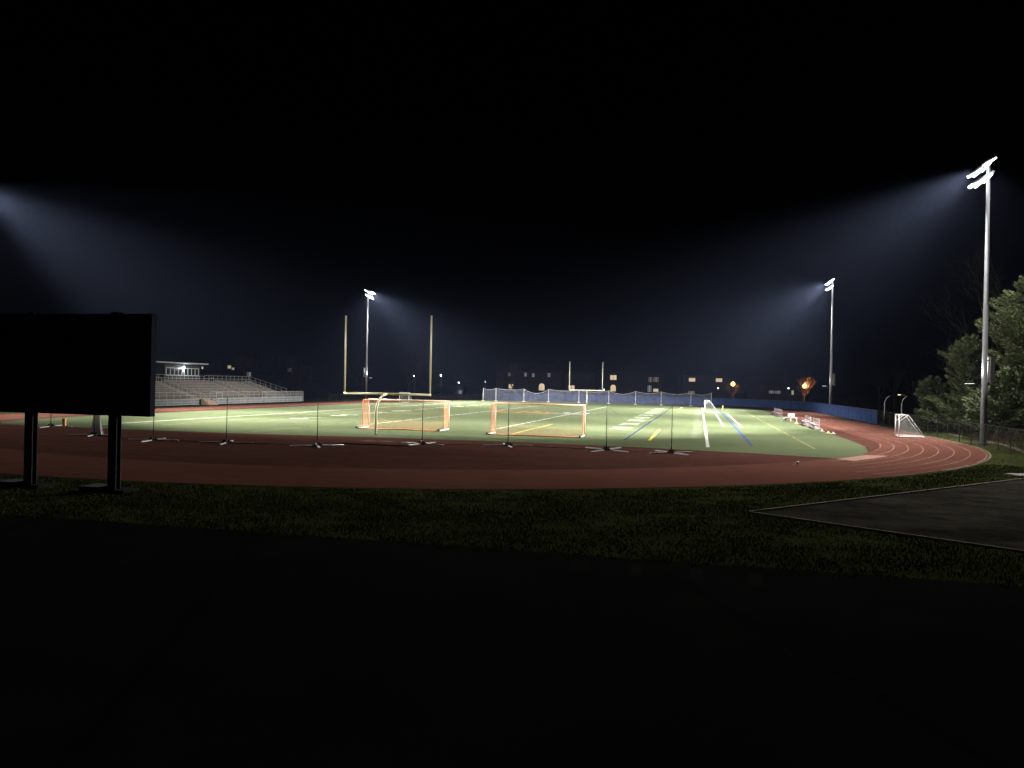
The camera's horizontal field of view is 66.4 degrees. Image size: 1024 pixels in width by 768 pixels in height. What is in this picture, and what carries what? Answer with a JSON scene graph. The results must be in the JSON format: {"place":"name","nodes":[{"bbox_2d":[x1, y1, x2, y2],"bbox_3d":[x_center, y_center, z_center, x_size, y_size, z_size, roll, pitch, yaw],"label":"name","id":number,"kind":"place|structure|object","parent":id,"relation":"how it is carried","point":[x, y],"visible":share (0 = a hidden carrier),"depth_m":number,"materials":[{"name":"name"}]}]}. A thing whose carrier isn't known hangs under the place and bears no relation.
{"place":"outdoors","nodes":[
{"label":"outdoors","id":0,"kind":"place"},
{"bbox_2d":[279,361,312,381],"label":"house","id":1,"kind":"structure","parent":0,"point":[305,377],"depth_m":256.81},
{"bbox_2d":[199,373,433,396],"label":"hill","id":2,"kind":"structure","parent":0,"point":[311,389],"depth_m":222.35,"materials":[{"name":"green plant"}]},
{"bbox_2d":[222,353,259,375],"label":"house","id":3,"kind":"structure","parent":2,"relation":"on","point":[229,366],"depth_m":232.46,"materials":[{"name":"black"}]},
{"bbox_2d":[229,349,269,380],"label":"bare tree","id":4,"kind":"object","parent":2,"relation":"on","point":[248,364],"visible":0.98,"depth_m":166.18,"materials":[{"name":"brown plant"}]},
{"bbox_2d":[275,354,310,394],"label":"bare tree","id":5,"kind":"object","parent":2,"relation":"on","point":[291,373],"visible":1,"depth_m":177.24,"materials":[{"name":"brown plant"}]},
{"bbox_2d":[444,366,467,397],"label":"bare tree","id":6,"kind":"object","parent":2,"relation":"on","point":[457,385],"visible":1,"depth_m":218.36,"materials":[{"name":"brown plant"}]},
{"bbox_2d":[1,401,867,457],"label":"turf field","id":7,"kind":"structure","parent":0,"point":[685,425],"depth_m":74.59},
{"bbox_2d":[62,418,66,425],"bbox_3d":[-35.183,3.006,61.478,0.320,0.620,0.320,1,0,-2],"label":"pylon","id":8,"kind":"object","parent":7,"relation":"on","point":[64,421],"visible":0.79,"depth_m":61.37,"materials":[{"name":"orange plastic"}]},
{"bbox_2d":[130,402,462,422],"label":"sideline","id":9,"kind":"object","parent":7,"relation":"on","point":[279,413],"visible":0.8,"depth_m":88.89,"materials":[{"name":"white paint"}]},
{"bbox_2d":[168,403,475,424],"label":"yellow line","id":10,"kind":"object","parent":7,"relation":"on","point":[299,415],"visible":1,"depth_m":83.64,"materials":[{"name":"beige paint"}]},
{"bbox_2d":[343,316,431,434],"bbox_3d":[-9.974,-0.733,59.923,7.240,9.200,2.275,1,0,13],"label":"goalpost","id":11,"kind":"object","parent":7,"relation":"on","point":[378,401],"visible":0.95,"depth_m":60.41,"materials":[{"name":"yellow metal"}]},
{"bbox_2d":[355,399,449,430],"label":"soccer goal","id":12,"kind":"object","parent":7,"relation":"on","point":[363,427],"visible":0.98,"depth_m":66.73,"materials":[{"name":"orange metal"}]},
{"bbox_2d":[399,392,411,402],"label":"goal","id":13,"kind":"object","parent":7,"relation":"on","point":[404,402],"visible":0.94,"depth_m":152.66,"materials":[{"name":"white metal"}]},
{"bbox_2d":[356,406,608,429],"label":"hash marks","id":14,"kind":"object","parent":7,"relation":"on","point":[503,409],"visible":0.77,"depth_m":90.37,"materials":[{"name":"white paint"}]},
{"bbox_2d":[486,402,585,437],"bbox_3d":[1.915,2.808,61.711,7.440,2.504,2.676,1,0,13],"label":"soccer goal","id":15,"kind":"object","parent":7,"relation":"on","point":[491,433],"visible":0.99,"depth_m":62.08,"materials":[{"name":"brown"}]},
{"bbox_2d":[569,368,602,403],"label":"goalpost","id":16,"kind":"object","parent":7,"relation":"on","point":[587,390],"visible":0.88,"depth_m":167.55,"materials":[{"name":"beige metal"}]},
{"bbox_2d":[624,408,669,439],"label":"navy line","id":17,"kind":"object","parent":7,"relation":"on","point":[644,426],"visible":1,"depth_m":76.97,"materials":[{"name":"blue paint"}]},
{"bbox_2d":[648,429,660,439],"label":"yellow dash","id":18,"kind":"object","parent":7,"relation":"on","point":[654,434],"visible":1,"depth_m":65.92,"materials":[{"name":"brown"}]},
{"bbox_2d":[702,407,708,446],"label":"sideline","id":19,"kind":"object","parent":7,"relation":"on","point":[706,440],"visible":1,"depth_m":71.23,"materials":[{"name":"white paint"}]},
{"bbox_2d":[704,400,717,412],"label":"goal","id":20,"kind":"object","parent":7,"relation":"on","point":[705,402],"visible":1,"depth_m":131.27,"materials":[{"name":"white metal"}]},
{"bbox_2d":[718,409,751,444],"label":"blue line","id":21,"kind":"object","parent":7,"relation":"on","point":[744,437],"visible":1,"depth_m":74.04,"materials":[{"name":"blue paint"}]},
{"bbox_2d":[774,409,782,416],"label":"team bench","id":22,"kind":"object","parent":7,"relation":"on","point":[780,413],"visible":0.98,"depth_m":117.44,"materials":[{"name":"silver metal"}]},
{"bbox_2d":[747,413,815,448],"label":"yellow line","id":23,"kind":"object","parent":7,"relation":"on","point":[787,434],"visible":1,"depth_m":69.12,"materials":[{"name":"beige paint"}]},
{"bbox_2d":[782,413,796,420],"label":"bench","id":24,"kind":"object","parent":7,"relation":"on","point":[790,416],"visible":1,"depth_m":100.04,"materials":[{"name":"grey"}]},
{"bbox_2d":[799,415,810,425],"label":"team bench","id":25,"kind":"object","parent":7,"relation":"on","point":[807,421],"visible":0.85,"depth_m":88.32,"materials":[{"name":"silver metal"}]},
{"bbox_2d":[806,417,820,428],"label":"team bench","id":26,"kind":"object","parent":7,"relation":"on","point":[811,424],"visible":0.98,"depth_m":82.66,"materials":[{"name":"silver metal"}]},
{"bbox_2d":[455,386,463,396],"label":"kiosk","id":27,"kind":"object","parent":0,"point":[460,389],"visible":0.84,"depth_m":232.23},
{"bbox_2d":[0,400,988,488],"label":"running track","id":28,"kind":"structure","parent":0,"point":[910,455],"depth_m":35.35,"materials":[{"name":"red rubber"}]},
{"bbox_2d":[328,394,499,401],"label":"fence","id":29,"kind":"object","parent":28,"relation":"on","point":[406,396],"visible":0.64,"depth_m":178.95,"materials":[{"name":"black metal"}]},
{"bbox_2d":[504,393,877,424],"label":"windscreen fence","id":30,"kind":"object","parent":28,"relation":"on","point":[862,414],"visible":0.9,"depth_m":180.87,"materials":[{"name":"blue fabric"}]},
{"bbox_2d":[839,455,884,460],"bbox_3d":[21.087,4.419,46.982,5.692,0.001,1.228,1,0,-44],"label":"rubber mat","id":31,"kind":"object","parent":28,"relation":"on","point":[863,457],"visible":1,"depth_m":46.90,"materials":[{"name":"rubber"}]},
{"bbox_2d":[815,412,991,469],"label":"track edge kerb","id":32,"kind":"structure","parent":28,"relation":"on","point":[990,455],"depth_m":53.94,"materials":[{"name":"grey concrete"}]},
{"bbox_2d":[895,414,924,437],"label":"goal","id":33,"kind":"object","parent":28,"relation":"on","point":[898,435],"visible":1,"depth_m":69.72,"materials":[{"name":"white metal"}]},
{"bbox_2d":[0,514,1023,767],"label":"driveway","id":34,"kind":"structure","parent":0,"point":[122,644],"depth_m":11.38,"materials":[{"name":"black asphalt"}]},
{"bbox_2d":[0,383,1023,589],"bbox_3d":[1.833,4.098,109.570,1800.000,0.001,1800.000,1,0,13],"label":"ground","id":35,"kind":"structure","parent":0,"point":[910,404],"depth_m":23.68,"materials":[{"name":"green plant"}]},
{"bbox_2d":[0,312,156,493],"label":"scoreboard","id":36,"kind":"object","parent":35,"relation":"on","point":[92,364],"visible":1,"depth_m":27.67,"materials":[{"name":"black metal"}]},
{"bbox_2d":[155,374,303,405],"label":"bleachers","id":37,"kind":"object","parent":35,"relation":"on","point":[172,392],"visible":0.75,"depth_m":126.88,"materials":[{"name":"metal"}]},
{"bbox_2d":[156,361,207,380],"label":"press box","id":38,"kind":"object","parent":37,"relation":"on","point":[170,369],"visible":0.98,"depth_m":126.57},
{"bbox_2d":[166,367,181,374],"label":"window","id":39,"kind":"structure","parent":38,"relation":"in","point":[169,370],"depth_m":125.46,"materials":[{"name":"white"}]},
{"bbox_2d":[184,368,198,375],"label":"window","id":40,"kind":"structure","parent":38,"relation":"in","point":[187,371],"depth_m":129.82,"materials":[{"name":"white"}]},
{"bbox_2d":[346,361,375,396],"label":"bare tree","id":41,"kind":"object","parent":35,"relation":"on","point":[362,382],"visible":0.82,"depth_m":199.23,"materials":[{"name":"brown plant"}]},
{"bbox_2d":[363,289,375,398],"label":"floodlight pole","id":42,"kind":"object","parent":35,"relation":"on","point":[365,369],"visible":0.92,"depth_m":166.38,"materials":[{"name":"metal"}]},
{"bbox_2d":[396,355,422,396],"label":"bare tree","id":43,"kind":"object","parent":35,"relation":"on","point":[409,376],"visible":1,"depth_m":209.00,"materials":[{"name":"brown plant"}]},
{"bbox_2d":[0,400,879,469],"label":"track infield","id":44,"kind":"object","parent":35,"relation":"on","point":[474,455],"visible":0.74,"depth_m":44.73,"materials":[{"name":"red rubber"}]},
{"bbox_2d":[38,420,71,427],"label":"net stand","id":45,"kind":"object","parent":44,"relation":"on","point":[50,425],"visible":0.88,"depth_m":60.54,"materials":[{"name":"black metal"}]},
{"bbox_2d":[68,415,107,436],"bbox_3d":[-28.115,1.992,52.694,2.340,2.920,2.340,1,0,31],"label":"net stand","id":46,"kind":"object","parent":44,"relation":"on","point":[92,433],"visible":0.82,"depth_m":52.61,"materials":[{"name":"black metal"}]},
{"bbox_2d":[89,415,103,434],"bbox_3d":[-28.087,2.078,52.945,0.986,2.650,0.565,1,0,0],"label":"hanging net","id":47,"kind":"object","parent":46,"relation":"hanging from","point":[98,427],"visible":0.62,"depth_m":52.80,"materials":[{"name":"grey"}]},
{"bbox_2d":[128,417,178,441],"bbox_3d":[-22.627,2.100,49.424,2.340,2.920,2.340,1,0,-44],"label":"net stand","id":48,"kind":"object","parent":44,"relation":"on","point":[152,438],"visible":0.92,"depth_m":49.39,"materials":[{"name":"black metal"}]},
{"bbox_2d":[199,396,252,444],"bbox_3d":[-17.696,2.198,48.550,2.340,2.920,2.340,1,0,38],"label":"net stand","id":49,"kind":"object","parent":44,"relation":"on","point":[226,441],"visible":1,"depth_m":48.53,"materials":[{"name":"black metal"}]},
{"bbox_2d":[229,442,315,445],"bbox_3d":[-14.795,3.686,48.099,5.915,0.043,0.312,1,0,9],"label":"dropped net","id":50,"kind":"object","parent":44,"relation":"on","point":[279,444],"visible":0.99,"depth_m":47.95,"materials":[{"name":"grey fabric"}]},
{"bbox_2d":[290,398,343,447],"bbox_3d":[-11.843,2.314,47.661,2.340,2.920,2.340,1,0,26],"label":"net stand","id":51,"kind":"object","parent":44,"relation":"on","point":[317,444],"visible":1,"depth_m":47.64,"materials":[{"name":"black metal"}]},
{"bbox_2d":[338,443,416,446],"bbox_3d":[-8.486,3.812,49.112,5.318,0.081,0.238,1,0,13],"label":"fallen net","id":52,"kind":"object","parent":44,"relation":"on","point":[378,444],"visible":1,"depth_m":49.14,"materials":[{"name":"grey fabric"}]},
{"bbox_2d":[401,412,443,445],"bbox_3d":[-5.785,2.436,50.630,2.340,2.920,2.340,1,0,-19],"label":"net stand","id":53,"kind":"object","parent":44,"relation":"on","point":[420,442],"visible":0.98,"depth_m":50.61,"materials":[{"name":"black metal"}]},
{"bbox_2d":[483,409,531,447],"bbox_3d":[-0.232,2.547,50.636,2.340,2.920,2.340,1,0,34],"label":"net stand","id":54,"kind":"object","parent":44,"relation":"on","point":[508,443],"visible":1,"depth_m":50.62,"materials":[{"name":"black metal"}]},
{"bbox_2d":[510,445,602,449],"bbox_3d":[2.812,4.038,49.738,6.420,0.039,0.331,1,0,16],"label":"dropped net","id":55,"kind":"object","parent":44,"relation":"on","point":[558,447],"visible":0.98,"depth_m":49.73,"materials":[{"name":"grey"}]},
{"bbox_2d":[585,415,628,451],"bbox_3d":[5.920,2.702,48.851,2.342,2.983,2.341,1,0,-4],"label":"net stand","id":56,"kind":"object","parent":44,"relation":"on","point":[606,447],"visible":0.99,"depth_m":48.77,"materials":[{"name":"black metal"}]},
{"bbox_2d":[649,405,692,455],"bbox_3d":[9.716,2.744,47.531,2.340,2.920,2.340,1,0,18],"label":"net stand","id":57,"kind":"object","parent":44,"relation":"on","point":[670,451],"visible":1,"depth_m":47.51,"materials":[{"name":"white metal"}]},
{"bbox_2d":[499,360,524,392],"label":"bare tree","id":58,"kind":"object","parent":35,"relation":"on","point":[512,372],"visible":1,"depth_m":218.85,"materials":[{"name":"brown plant"}]},
{"bbox_2d":[495,361,562,397],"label":"house","id":59,"kind":"structure","parent":35,"relation":"on","point":[542,378],"depth_m":229.91,"materials":[{"name":"brick"}]},
{"bbox_2d":[539,384,544,389],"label":"window","id":60,"kind":"structure","parent":59,"relation":"in","point":[541,387],"depth_m":229.80,"materials":[{"name":"yellow glass"}]},
{"bbox_2d":[563,363,595,394],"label":"house","id":61,"kind":"structure","parent":35,"relation":"on","point":[582,377],"depth_m":229.91,"materials":[{"name":"black"}]},
{"bbox_2d":[596,363,665,396],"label":"house","id":62,"kind":"structure","parent":35,"relation":"on","point":[644,380],"depth_m":229.91,"materials":[{"name":"brick"}]},
{"bbox_2d":[610,385,615,390],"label":"window","id":63,"kind":"structure","parent":62,"relation":"in","point":[613,388],"depth_m":229.80,"materials":[{"name":"yellow"}]},
{"bbox_2d":[610,375,616,379],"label":"window","id":64,"kind":"structure","parent":62,"relation":"in","point":[612,377],"depth_m":229.80,"materials":[{"name":"yellow glass"}]},
{"bbox_2d":[675,366,729,398],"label":"house","id":65,"kind":"structure","parent":35,"relation":"on","point":[701,382],"depth_m":229.91,"materials":[{"name":"black"}]},
{"bbox_2d":[726,381,739,397],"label":"bare tree","id":66,"kind":"object","parent":35,"relation":"on","point":[732,387],"visible":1,"depth_m":217.71,"materials":[{"name":"brown plant"}]},
{"bbox_2d":[748,375,801,401],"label":"house","id":67,"kind":"structure","parent":35,"relation":"on","point":[770,388],"depth_m":229.91,"materials":[{"name":"black"}]},
{"bbox_2d":[798,376,814,401],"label":"bare tree","id":68,"kind":"object","parent":35,"relation":"on","point":[804,395],"visible":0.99,"depth_m":217.29,"materials":[{"name":"brown plant"}]},
{"bbox_2d":[822,278,834,403],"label":"floodlight pole","id":69,"kind":"object","parent":35,"relation":"on","point":[832,382],"visible":0.97,"depth_m":132.43,"materials":[{"name":"metal"}]},
{"bbox_2d":[863,364,899,409],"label":"bare tree","id":70,"kind":"object","parent":35,"relation":"on","point":[879,405],"visible":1,"depth_m":170.75,"materials":[{"name":"brown plant"}]},
{"bbox_2d":[874,363,917,408],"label":"bare tree","id":71,"kind":"object","parent":35,"relation":"on","point":[896,388],"visible":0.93,"depth_m":190.32,"materials":[{"name":"brown plant"}]},
{"bbox_2d":[897,371,942,410],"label":"bare tree","id":72,"kind":"object","parent":35,"relation":"on","point":[916,386],"visible":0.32,"depth_m":98.29,"materials":[{"name":"plant"}]},
{"bbox_2d":[905,375,951,430],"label":"pine tree","id":73,"kind":"object","parent":35,"relation":"on","point":[935,386],"visible":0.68,"depth_m":82.03,"materials":[{"name":"green plant"}]},
{"bbox_2d":[878,411,1023,453],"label":"chain link fence","id":74,"kind":"object","parent":35,"relation":"on","point":[984,429],"visible":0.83,"depth_m":64.58,"materials":[{"name":"black metal"}]},
{"bbox_2d":[916,334,1001,433],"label":"pine tree","id":75,"kind":"object","parent":35,"relation":"on","point":[967,348],"visible":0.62,"depth_m":76.90,"materials":[{"name":"green plant"}]},
{"bbox_2d":[924,315,1007,425],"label":"bare tree","id":76,"kind":"object","parent":35,"relation":"on","point":[996,348],"visible":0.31,"depth_m":94.91,"materials":[{"name":"brown plant"}]},
{"bbox_2d":[916,238,1023,423],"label":"bare tree","id":77,"kind":"object","parent":35,"relation":"on","point":[993,294],"visible":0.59,"depth_m":97.11,"materials":[{"name":"brown plant"}]},
{"bbox_2d":[964,156,996,444],"bbox_3d":[36.671,-6.314,61.185,1.940,22.320,4.668,1,0,13],"label":"floodlight pole","id":78,"kind":"object","parent":35,"relation":"on","point":[988,369],"visible":0.99,"depth_m":60.95,"materials":[{"name":"metal"}]},
{"bbox_2d":[945,433,1023,452],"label":"footpath","id":79,"kind":"structure","parent":35,"relation":"on","point":[995,443],"depth_m":61.05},
{"bbox_2d":[961,274,1023,439],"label":"pine tree","id":80,"kind":"object","parent":35,"relation":"on","point":[1013,307],"visible":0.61,"depth_m":69.47,"materials":[{"name":"green plant"}]},
{"bbox_2d":[963,366,1023,441],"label":"pine tree","id":81,"kind":"object","parent":35,"relation":"on","point":[1003,405],"visible":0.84,"depth_m":66.58,"materials":[{"name":"green plant"}]},
{"bbox_2d":[963,428,1023,448],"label":"undergrowth","id":82,"kind":"object","parent":35,"relation":"on","point":[1002,441],"visible":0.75,"depth_m":62.98,"materials":[{"name":"green plant"}]},
{"bbox_2d":[1004,473,1023,476],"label":"concrete pad","id":83,"kind":"object","parent":35,"relation":"on","point":[1017,474],"visible":1,"depth_m":38.43,"materials":[{"name":"grey concrete"}]},
{"bbox_2d":[0,0,1023,395],"label":"sky","id":84,"kind":"structure","parent":0,"point":[674,187],"materials":[{"name":"black"}]},
{"bbox_2d":[492,410,588,414],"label":"midfield emblem","id":85,"kind":"object","parent":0,"point":[526,411],"depth_m":112.45,"materials":[{"name":"white paint"}]},
{"bbox_2d":[759,479,1023,549],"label":"sector ground","id":86,"kind":"structure","parent":0,"point":[992,514],"depth_m":25.79,"materials":[{"name":"grey asphalt"}]},
{"bbox_2d":[747,478,1023,512],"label":"sector line","id":87,"kind":"object","parent":86,"relation":"on","point":[758,510],"visible":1,"depth_m":29.52,"materials":[{"name":"white paint"}]},
{"bbox_2d":[750,512,1023,552],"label":"sector line","id":88,"kind":"object","parent":86,"relation":"on","point":[934,538],"visible":0.8,"depth_m":22.08,"materials":[{"name":"white paint"}]}
]}

